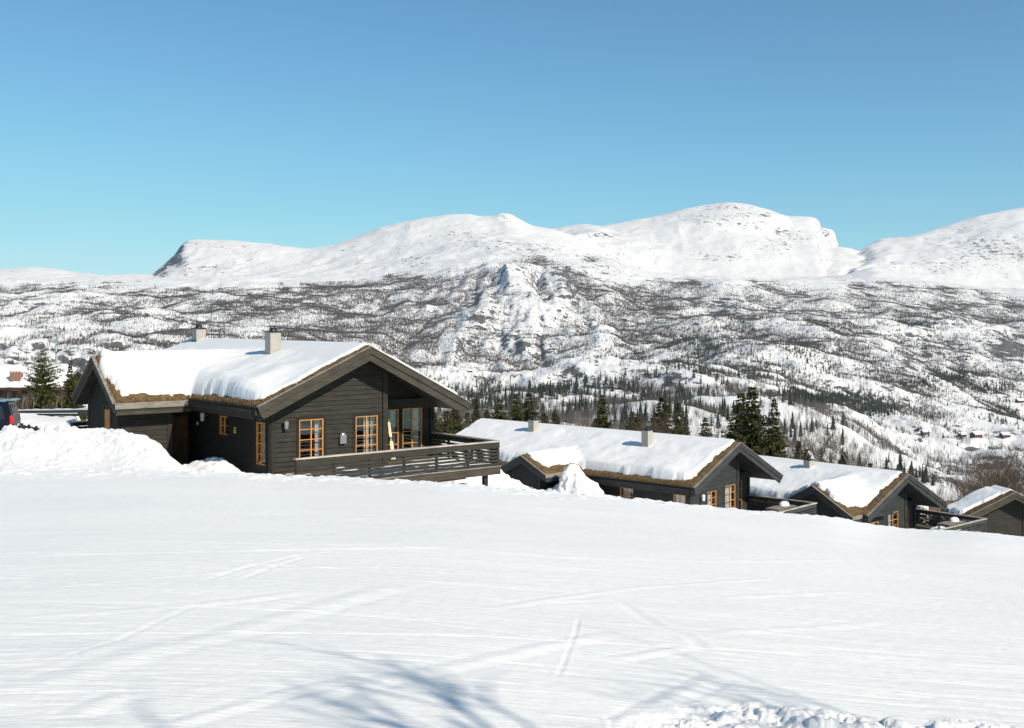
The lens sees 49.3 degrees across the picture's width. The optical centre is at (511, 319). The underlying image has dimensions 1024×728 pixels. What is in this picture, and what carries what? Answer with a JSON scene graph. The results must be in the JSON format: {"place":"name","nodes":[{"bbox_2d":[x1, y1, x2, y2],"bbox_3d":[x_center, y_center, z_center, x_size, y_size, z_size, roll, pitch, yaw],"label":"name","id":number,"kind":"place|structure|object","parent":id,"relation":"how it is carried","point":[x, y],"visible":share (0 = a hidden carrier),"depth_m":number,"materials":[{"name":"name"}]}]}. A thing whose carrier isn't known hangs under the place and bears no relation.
{"place":"outdoors","nodes":[
{"label":"outdoors","id":0,"kind":"place"},
{"bbox_2d":[0,410,1023,727],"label":"snow field","id":1,"kind":"structure","parent":0,"point":[146,582],"depth_m":11.37,"materials":[{"name":"snow"}]},
{"bbox_2d":[0,398,22,430],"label":"parked car","id":2,"kind":"object","parent":1,"relation":"on","point":[9,413],"visible":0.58,"depth_m":46.03,"materials":[{"name":"paint"}]},
{"bbox_2d":[21,423,38,430],"bbox_3d":[-21.486,5.529,49.756,0.110,1.742,5.838,0,0,-38],"label":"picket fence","id":3,"kind":"object","parent":1,"relation":"on","point":[35,428],"visible":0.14,"depth_m":49.74,"materials":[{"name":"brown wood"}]},
{"bbox_2d":[0,364,81,409],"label":"brown cabin","id":4,"kind":"object","parent":1,"relation":"on","point":[11,378],"visible":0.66,"depth_m":96.30,"materials":[{"name":"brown wood"}]},
{"bbox_2d":[22,350,64,408],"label":"pine tree","id":5,"kind":"object","parent":1,"relation":"on","point":[42,386],"visible":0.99,"depth_m":81.78,"materials":[{"name":"green plant"}]},
{"bbox_2d":[18,408,87,415],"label":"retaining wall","id":6,"kind":"structure","parent":1,"relation":"on","point":[69,410],"depth_m":64.34,"materials":[{"name":"grey wood"}]},
{"bbox_2d":[55,394,65,408],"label":"spruce tree","id":7,"kind":"object","parent":1,"relation":"on","point":[59,404],"visible":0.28,"depth_m":83.95,"materials":[{"name":"green plant"}]},
{"bbox_2d":[55,364,87,419],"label":"spruce tree","id":8,"kind":"object","parent":1,"relation":"on","point":[70,385],"visible":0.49,"depth_m":85.83,"materials":[{"name":"green plant"}]},
{"bbox_2d":[70,420,87,428],"bbox_3d":[-19.573,5.304,50.996,1.100,1.392,0.490,0,0,-39],"label":"wooden bench","id":9,"kind":"object","parent":1,"relation":"on","point":[81,424],"visible":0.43,"depth_m":50.69,"materials":[{"name":"grey wood"}]},
{"bbox_2d":[73,374,87,419],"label":"spruce tree","id":10,"kind":"object","parent":1,"relation":"on","point":[75,376],"visible":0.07,"depth_m":88.00,"materials":[{"name":"green plant"}]},
{"bbox_2d":[71,323,501,485],"bbox_3d":[-11.434,4.850,49.576,13.647,9.400,20.198,0,0,-39],"label":"log cabin","id":11,"kind":"object","parent":1,"relation":"on","point":[272,403],"visible":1,"depth_m":45.53,"materials":[{"name":"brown wood"}]},
{"bbox_2d":[172,416,187,464],"bbox_3d":[-14.562,5.250,48.496,0.950,2.100,0.048,0,0,-39],"label":"entrance door","id":12,"kind":"structure","parent":11,"relation":"in","point":[180,423],"depth_m":48.57,"materials":[{"name":"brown wood"}]},
{"bbox_2d":[218,414,229,438],"bbox_3d":[-11.900,4.350,46.174,0.130,1.060,1.080,0,0,-39],"label":"window","id":13,"kind":"structure","parent":11,"relation":"in","point":[222,435],"depth_m":46.19,"materials":[{"name":"orange paint"}]},
{"bbox_2d":[254,419,266,469],"bbox_3d":[-9.710,4.825,43.690,0.350,1.950,1.060,0,0,-39],"label":"window","id":14,"kind":"structure","parent":11,"relation":"in","point":[263,443],"depth_m":43.89,"materials":[{"name":"orange paint"}]},
{"bbox_2d":[296,414,326,457],"bbox_3d":[-8.016,4.710,44.199,1.350,1.900,0.350,0,0,-39],"label":"window","id":15,"kind":"structure","parent":11,"relation":"in","point":[323,418],"depth_m":44.39,"materials":[{"name":"orange paint"}]},
{"bbox_2d":[353,411,380,452],"bbox_3d":[-6.041,4.715,45.824,1.330,1.890,0.350,0,0,-39],"label":"window","id":16,"kind":"structure","parent":11,"relation":"in","point":[365,415],"depth_m":46.00,"materials":[{"name":"orange paint"}]},
{"bbox_2d":[388,419,392,459],"bbox_3d":[-5.176,5.070,47.432,0.109,1.720,0.382,0,0,-32],"label":"ski","id":17,"kind":"object","parent":11,"relation":"on","point":[389,436],"visible":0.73,"depth_m":47.43,"materials":[{"name":"yellow plastic"}]},
{"bbox_2d":[389,421,394,458],"bbox_3d":[-5.104,5.070,47.492,0.382,1.720,0.109,0,0,43],"label":"ski","id":18,"kind":"object","parent":11,"relation":"on","point":[391,438],"visible":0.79,"depth_m":47.50,"materials":[{"name":"white paint"}]},
{"bbox_2d":[388,409,401,458],"bbox_3d":[-5.227,4.840,48.054,0.910,2.280,0.350,0,0,-39],"label":"glazed door","id":19,"kind":"structure","parent":11,"relation":"in","point":[392,411],"depth_m":48.18,"materials":[{"name":"orange paint"}]},
{"bbox_2d":[400,407,424,457],"bbox_3d":[-4.430,4.830,48.708,1.300,2.300,0.350,0,0,-39],"label":"glazed door","id":20,"kind":"structure","parent":11,"relation":"in","point":[414,411],"depth_m":48.92,"materials":[{"name":"orange paint"}]},
{"bbox_2d":[546,463,603,494],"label":"snow pile","id":21,"kind":"object","parent":1,"relation":"on","point":[573,478],"visible":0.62,"depth_m":65.58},
{"bbox_2d":[442,416,816,514],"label":"log cabin","id":22,"kind":"object","parent":1,"relation":"on","point":[647,462],"visible":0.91,"depth_m":68.15,"materials":[{"name":"black wood"}]},
{"bbox_2d":[618,487,634,498],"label":"window","id":23,"kind":"structure","parent":22,"relation":"in","point":[626,491],"depth_m":67.76,"materials":[{"name":"orange paint"}]},
{"bbox_2d":[671,494,686,503],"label":"window","id":24,"kind":"structure","parent":22,"relation":"in","point":[679,498],"depth_m":65.15,"materials":[{"name":"orange paint"}]},
{"bbox_2d":[706,488,717,506],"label":"window","id":25,"kind":"structure","parent":22,"relation":"in","point":[709,497],"depth_m":66.34,"materials":[{"name":"orange paint"}]},
{"bbox_2d":[724,481,736,507],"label":"window","id":26,"kind":"structure","parent":22,"relation":"in","point":[727,486],"depth_m":67.95,"materials":[{"name":"orange paint"}]},
{"bbox_2d":[739,479,743,509],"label":"glazed door","id":27,"kind":"structure","parent":22,"relation":"in","point":[741,488],"depth_m":70.91,"materials":[{"name":"orange paint"}]},
{"bbox_2d":[765,501,796,513],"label":"deck table","id":28,"kind":"object","parent":22,"relation":"on","point":[782,505],"visible":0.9,"depth_m":67.90,"materials":[{"name":"grey wood"}]},
{"bbox_2d":[750,455,986,532],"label":"log cabin","id":29,"kind":"object","parent":1,"relation":"on","point":[884,497],"visible":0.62,"depth_m":74.24,"materials":[{"name":"black wood"}]},
{"bbox_2d":[870,519,879,524],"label":"window","id":30,"kind":"structure","parent":29,"relation":"in","point":[876,520],"depth_m":72.49,"materials":[{"name":"orange paint"}]},
{"bbox_2d":[887,509,899,527],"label":"window","id":31,"kind":"structure","parent":29,"relation":"in","point":[889,520],"depth_m":74.13,"materials":[{"name":"orange paint"}]},
{"bbox_2d":[907,506,909,528],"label":"glazed door","id":32,"kind":"structure","parent":29,"relation":"in","point":[908,508],"depth_m":77.41,"materials":[{"name":"orange paint"}]},
{"bbox_2d":[937,517,965,530],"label":"deck table","id":33,"kind":"object","parent":29,"relation":"on","point":[952,521],"visible":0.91,"depth_m":74.60,"materials":[{"name":"grey wood"}]},
{"bbox_2d":[929,485,1023,536],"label":"log cabin","id":34,"kind":"object","parent":1,"relation":"on","point":[1000,509],"visible":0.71,"depth_m":89.09,"materials":[{"name":"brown wood"}]},
{"bbox_2d":[0,202,1023,529],"bbox_3d":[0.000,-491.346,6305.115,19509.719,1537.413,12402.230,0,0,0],"label":"mountains","id":35,"kind":"structure","parent":0,"point":[732,244],"depth_m":4512.38,"materials":[{"name":"snow"}]},
{"bbox_2d":[51,342,61,364],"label":"lift pylon","id":36,"kind":"object","parent":35,"relation":"on","point":[56,354],"visible":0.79,"depth_m":319.77,"materials":[{"name":"metal"}]},
{"bbox_2d":[435,414,445,445],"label":"spruce tree","id":37,"kind":"object","parent":35,"relation":"on","point":[437,426],"visible":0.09,"depth_m":127.81,"materials":[{"name":"green plant"}]},
{"bbox_2d":[438,411,458,440],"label":"spruce tree","id":38,"kind":"object","parent":35,"relation":"on","point":[447,423],"visible":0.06,"depth_m":129.72,"materials":[{"name":"green plant"}]},
{"bbox_2d":[450,409,466,432],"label":"spruce tree","id":39,"kind":"object","parent":35,"relation":"on","point":[457,417],"visible":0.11,"depth_m":133.74,"materials":[{"name":"green plant"}]},
{"bbox_2d":[460,412,470,426],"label":"spruce tree","id":40,"kind":"object","parent":35,"relation":"on","point":[466,415],"visible":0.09,"depth_m":254.95,"materials":[{"name":"green plant"}]},
{"bbox_2d":[471,397,480,422],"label":"spruce tree","id":41,"kind":"object","parent":35,"relation":"on","point":[476,411],"visible":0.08,"depth_m":159.84,"materials":[{"name":"green plant"}]},
{"bbox_2d":[481,409,490,418],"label":"spruce tree","id":42,"kind":"object","parent":35,"relation":"on","point":[485,414],"visible":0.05,"depth_m":149.86,"materials":[{"name":"green plant"}]},
{"bbox_2d":[488,399,511,419],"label":"spruce tree","id":43,"kind":"object","parent":35,"relation":"on","point":[497,413],"visible":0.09,"depth_m":150.15,"materials":[{"name":"green plant"}]},
{"bbox_2d":[0,255,1023,500],"bbox_3d":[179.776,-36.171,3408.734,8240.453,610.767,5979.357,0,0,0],"label":"birch forest","id":44,"kind":"object","parent":35,"relation":"on","point":[884,441],"visible":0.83,"depth_m":3358.77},
{"bbox_2d":[3,286,1023,481],"bbox_3d":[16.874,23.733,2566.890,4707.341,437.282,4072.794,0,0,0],"label":"spruce forest","id":45,"kind":"object","parent":35,"relation":"on","point":[824,399],"visible":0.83,"depth_m":2378.58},
{"bbox_2d":[508,394,525,421],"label":"spruce tree","id":46,"kind":"object","parent":35,"relation":"on","point":[517,415],"visible":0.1,"depth_m":154.72,"materials":[{"name":"green plant"}]},
{"bbox_2d":[520,393,542,422],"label":"spruce tree","id":47,"kind":"object","parent":35,"relation":"on","point":[526,404],"visible":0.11,"depth_m":159.69,"materials":[{"name":"green plant"}]},
{"bbox_2d":[540,413,548,423],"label":"spruce tree","id":48,"kind":"object","parent":35,"relation":"on","point":[544,420],"visible":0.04,"depth_m":213.89,"materials":[{"name":"green plant"}]},
{"bbox_2d":[549,411,557,423],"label":"spruce tree","id":49,"kind":"object","parent":35,"relation":"on","point":[553,415],"visible":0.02,"depth_m":259.64,"materials":[{"name":"green plant"}]},
{"bbox_2d":[552,414,561,424],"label":"spruce tree","id":50,"kind":"object","parent":35,"relation":"on","point":[555,419],"visible":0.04,"depth_m":252.43,"materials":[{"name":"green plant"}]},
{"bbox_2d":[564,403,571,422],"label":"spruce tree","id":51,"kind":"object","parent":35,"relation":"on","point":[568,411],"visible":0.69,"depth_m":574.25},
{"bbox_2d":[575,417,602,426],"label":"birch tree","id":52,"kind":"object","parent":35,"relation":"on","point":[589,426],"visible":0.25,"depth_m":157.52,"materials":[{"name":"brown plant"}]},
{"bbox_2d":[593,395,613,428],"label":"spruce tree","id":53,"kind":"object","parent":35,"relation":"on","point":[602,411],"visible":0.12,"depth_m":164.75,"materials":[{"name":"green plant"}]},
{"bbox_2d":[618,409,624,429],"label":"spruce tree","id":54,"kind":"object","parent":35,"relation":"on","point":[622,419],"visible":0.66,"depth_m":546.52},
{"bbox_2d":[623,400,625,420],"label":"spruce tree","id":55,"kind":"object","parent":35,"relation":"on","point":[624,409],"visible":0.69,"depth_m":635.73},
{"bbox_2d":[624,412,636,430],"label":"spruce tree","id":56,"kind":"object","parent":35,"relation":"on","point":[630,419],"visible":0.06,"depth_m":239.71,"materials":[{"name":"green plant"}]},
{"bbox_2d":[630,417,642,430],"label":"spruce tree","id":57,"kind":"object","parent":35,"relation":"on","point":[636,424],"visible":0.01,"depth_m":170.13,"materials":[{"name":"green plant"}]},
{"bbox_2d":[625,413,659,432],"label":"birch tree","id":58,"kind":"object","parent":35,"relation":"on","point":[637,424],"visible":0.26,"depth_m":142.51,"materials":[{"name":"brown plant"}]},
{"bbox_2d":[643,403,648,423],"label":"spruce tree","id":59,"kind":"object","parent":35,"relation":"on","point":[645,410],"visible":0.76,"depth_m":608.45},
{"bbox_2d":[628,419,673,432],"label":"birch tree","id":60,"kind":"object","parent":35,"relation":"on","point":[650,428],"visible":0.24,"depth_m":141.81,"materials":[{"name":"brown plant"}]},
{"bbox_2d":[635,413,671,432],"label":"birch tree","id":61,"kind":"object","parent":35,"relation":"on","point":[655,425],"visible":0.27,"depth_m":140.62,"materials":[{"name":"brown plant"}]},
{"bbox_2d":[644,397,681,433],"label":"spruce tree","id":62,"kind":"object","parent":35,"relation":"on","point":[664,406],"visible":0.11,"depth_m":149.58,"materials":[{"name":"green plant"}]},
{"bbox_2d":[639,413,700,434],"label":"birch tree","id":63,"kind":"object","parent":35,"relation":"on","point":[667,425],"visible":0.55,"depth_m":147.24,"materials":[{"name":"brown plant"}]},
{"bbox_2d":[667,393,672,413],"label":"spruce tree","id":64,"kind":"object","parent":35,"relation":"on","point":[669,402],"visible":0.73,"depth_m":628.67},
{"bbox_2d":[671,400,677,421],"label":"spruce tree","id":65,"kind":"object","parent":35,"relation":"on","point":[674,408],"visible":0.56,"depth_m":597.68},
{"bbox_2d":[670,402,688,434],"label":"spruce tree","id":66,"kind":"object","parent":35,"relation":"on","point":[680,415],"visible":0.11,"depth_m":154.85,"materials":[{"name":"green plant"}]},
{"bbox_2d":[683,404,688,424],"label":"spruce tree","id":67,"kind":"object","parent":35,"relation":"on","point":[686,415],"visible":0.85,"depth_m":588.88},
{"bbox_2d":[684,424,690,435],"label":"spruce tree","id":68,"kind":"object","parent":35,"relation":"on","point":[686,428],"visible":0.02,"depth_m":212.23,"materials":[{"name":"green plant"}]},
{"bbox_2d":[697,417,715,436],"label":"spruce tree","id":69,"kind":"object","parent":35,"relation":"on","point":[704,433],"visible":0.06,"depth_m":175.65,"materials":[{"name":"green plant"}]},
{"bbox_2d":[715,412,719,427],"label":"spruce tree","id":70,"kind":"object","parent":35,"relation":"on","point":[718,417],"visible":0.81,"depth_m":604.32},
{"bbox_2d":[719,397,725,417],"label":"spruce tree","id":71,"kind":"object","parent":35,"relation":"on","point":[723,410],"visible":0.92,"depth_m":686.85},
{"bbox_2d":[725,405,729,420],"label":"spruce tree","id":72,"kind":"object","parent":35,"relation":"on","point":[727,413],"visible":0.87,"depth_m":648.61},
{"bbox_2d":[721,393,767,449],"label":"spruce tree","id":73,"kind":"object","parent":35,"relation":"on","point":[736,408],"visible":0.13,"depth_m":157.80,"materials":[{"name":"green plant"}]},
{"bbox_2d":[732,387,782,456],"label":"spruce tree","id":74,"kind":"object","parent":35,"relation":"on","point":[751,436],"visible":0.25,"depth_m":149.41,"materials":[{"name":"green plant"}]},
{"bbox_2d":[761,399,789,457],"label":"spruce tree","id":75,"kind":"object","parent":35,"relation":"on","point":[776,438],"visible":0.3,"depth_m":149.60,"materials":[{"name":"green plant"}]},
{"bbox_2d":[787,390,792,405],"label":"spruce tree","id":76,"kind":"object","parent":35,"relation":"on","point":[790,402],"visible":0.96,"depth_m":851.16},
{"bbox_2d":[790,411,793,428],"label":"spruce tree","id":77,"kind":"object","parent":35,"relation":"on","point":[792,421],"visible":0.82,"depth_m":753.29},
{"bbox_2d":[793,427,796,443],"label":"spruce tree","id":78,"kind":"object","parent":35,"relation":"on","point":[795,435],"visible":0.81,"depth_m":687.11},
{"bbox_2d":[789,441,806,458],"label":"spruce tree","id":79,"kind":"object","parent":35,"relation":"on","point":[798,445],"visible":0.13,"depth_m":243.94,"materials":[{"name":"green plant"}]},
{"bbox_2d":[786,446,824,460],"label":"birch tree","id":80,"kind":"object","parent":35,"relation":"on","point":[802,454],"visible":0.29,"depth_m":131.35,"materials":[{"name":"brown plant"}]},
{"bbox_2d":[802,449,810,458],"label":"spruce tree","id":81,"kind":"object","parent":35,"relation":"on","point":[805,455],"visible":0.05,"depth_m":196.33,"materials":[{"name":"green plant"}]},
{"bbox_2d":[799,424,843,463],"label":"birch tree","id":82,"kind":"object","parent":35,"relation":"on","point":[813,452],"visible":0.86,"depth_m":128.83,"materials":[{"name":"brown plant"}]},
{"bbox_2d":[814,438,856,465],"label":"birch tree","id":83,"kind":"object","parent":35,"relation":"on","point":[826,453],"visible":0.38,"depth_m":126.05,"materials":[{"name":"brown plant"}]},
{"bbox_2d":[839,427,844,444],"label":"spruce tree","id":84,"kind":"object","parent":35,"relation":"on","point":[842,436],"visible":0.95,"depth_m":761.39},
{"bbox_2d":[837,452,847,464],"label":"spruce tree","id":85,"kind":"object","parent":35,"relation":"on","point":[844,461],"visible":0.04,"depth_m":229.36,"materials":[{"name":"green plant"}]},
{"bbox_2d":[827,436,870,467],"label":"birch tree","id":86,"kind":"object","parent":35,"relation":"on","point":[851,453],"visible":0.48,"depth_m":128.54,"materials":[{"name":"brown plant"}]},
{"bbox_2d":[898,454,902,470],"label":"spruce tree","id":87,"kind":"object","parent":35,"relation":"on","point":[900,466],"visible":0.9,"depth_m":720.62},
{"bbox_2d":[916,505,928,529],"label":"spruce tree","id":88,"kind":"object","parent":35,"relation":"on","point":[921,513],"visible":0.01,"depth_m":182.63,"materials":[{"name":"green plant"}]},
{"bbox_2d":[916,506,928,528],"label":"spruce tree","id":89,"kind":"object","parent":35,"relation":"on","point":[920,519],"visible":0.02,"depth_m":173.29,"materials":[{"name":"green plant"}]},
{"bbox_2d":[921,469,926,483],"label":"spruce tree","id":90,"kind":"object","parent":35,"relation":"on","point":[924,481],"visible":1,"depth_m":668.51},
{"bbox_2d":[920,429,930,435],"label":"farmhouse","id":91,"kind":"object","parent":35,"relation":"on","point":[924,431],"visible":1,"depth_m":1648.77,"materials":[{"name":"brown wood"}]},
{"bbox_2d":[925,464,929,482],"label":"spruce tree","id":92,"kind":"object","parent":35,"relation":"on","point":[927,478],"visible":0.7,"depth_m":682.06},
{"bbox_2d":[948,468,979,499],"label":"birch tree","id":93,"kind":"object","parent":35,"relation":"on","point":[962,483],"visible":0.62,"depth_m":159.89,"materials":[{"name":"brown plant"}]},
{"bbox_2d":[951,466,997,494],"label":"birch tree","id":94,"kind":"object","parent":35,"relation":"on","point":[975,481],"visible":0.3,"depth_m":146.23,"materials":[{"name":"brown plant"}]},
{"bbox_2d":[969,431,982,437],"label":"farmhouse","id":95,"kind":"object","parent":35,"relation":"on","point":[975,434],"visible":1,"depth_m":1571.43,"materials":[{"name":"red wood"}]},
{"bbox_2d":[955,457,1023,493],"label":"birch tree","id":96,"kind":"object","parent":35,"relation":"on","point":[1001,463],"visible":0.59,"depth_m":136.10,"materials":[{"name":"brown plant"}]},
{"bbox_2d":[962,454,1023,490],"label":"birch tree","id":97,"kind":"object","parent":35,"relation":"on","point":[990,481],"visible":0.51,"depth_m":135.46,"materials":[{"name":"brown plant"}]},
{"bbox_2d":[965,463,1022,494],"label":"birch tree","id":98,"kind":"object","parent":35,"relation":"on","point":[987,485],"visible":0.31,"depth_m":136.27,"materials":[{"name":"brown plant"}]},
{"bbox_2d":[973,464,1018,486],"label":"birch tree","id":99,"kind":"object","parent":35,"relation":"on","point":[1001,481],"visible":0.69,"depth_m":133.69,"materials":[{"name":"brown plant"}]},
{"bbox_2d":[974,461,1023,493],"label":"birch tree","id":100,"kind":"object","parent":35,"relation":"on","point":[997,477],"visible":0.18,"depth_m":154.55,"materials":[{"name":"brown plant"}]},
{"bbox_2d":[975,444,1023,484],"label":"birch tree","id":101,"kind":"object","parent":35,"relation":"on","point":[984,461],"visible":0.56,"depth_m":173.54,"materials":[{"name":"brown plant"}]},
{"bbox_2d":[979,446,1023,494],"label":"birch tree","id":102,"kind":"object","parent":35,"relation":"on","point":[1007,473],"visible":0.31,"depth_m":141.85,"materials":[{"name":"brown plant"}]},
{"bbox_2d":[998,432,1010,438],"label":"farmhouse","id":103,"kind":"object","parent":35,"relation":"on","point":[1002,435],"visible":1,"depth_m":1572.44,"materials":[{"name":"red wood"}]},
{"bbox_2d":[986,448,1023,492],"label":"birch tree","id":104,"kind":"object","parent":35,"relation":"on","point":[1010,468],"visible":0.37,"depth_m":181.69,"materials":[{"name":"brown plant"}]},
{"bbox_2d":[998,455,1023,494],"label":"birch tree","id":105,"kind":"object","parent":35,"relation":"on","point":[1015,487],"visible":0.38,"depth_m":131.39,"materials":[{"name":"brown plant"}]},
{"bbox_2d":[999,446,1023,467],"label":"birch tree","id":106,"kind":"object","parent":35,"relation":"on","point":[1014,458],"visible":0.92,"depth_m":164.16,"materials":[{"name":"brown plant"}]},
{"bbox_2d":[1003,446,1023,484],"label":"birch tree","id":107,"kind":"object","parent":35,"relation":"on","point":[1017,466],"visible":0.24,"depth_m":172.60,"materials":[{"name":"brown plant"}]},
{"bbox_2d":[1015,398,1023,402],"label":"farmhouse","id":108,"kind":"object","parent":35,"relation":"on","point":[1019,400],"visible":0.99,"depth_m":2845.70,"materials":[{"name":"white wood"}]},
{"bbox_2d":[0,0,1023,274],"label":"sky","id":109,"kind":"structure","parent":0,"point":[132,132],"materials":[{"name":"blue"}]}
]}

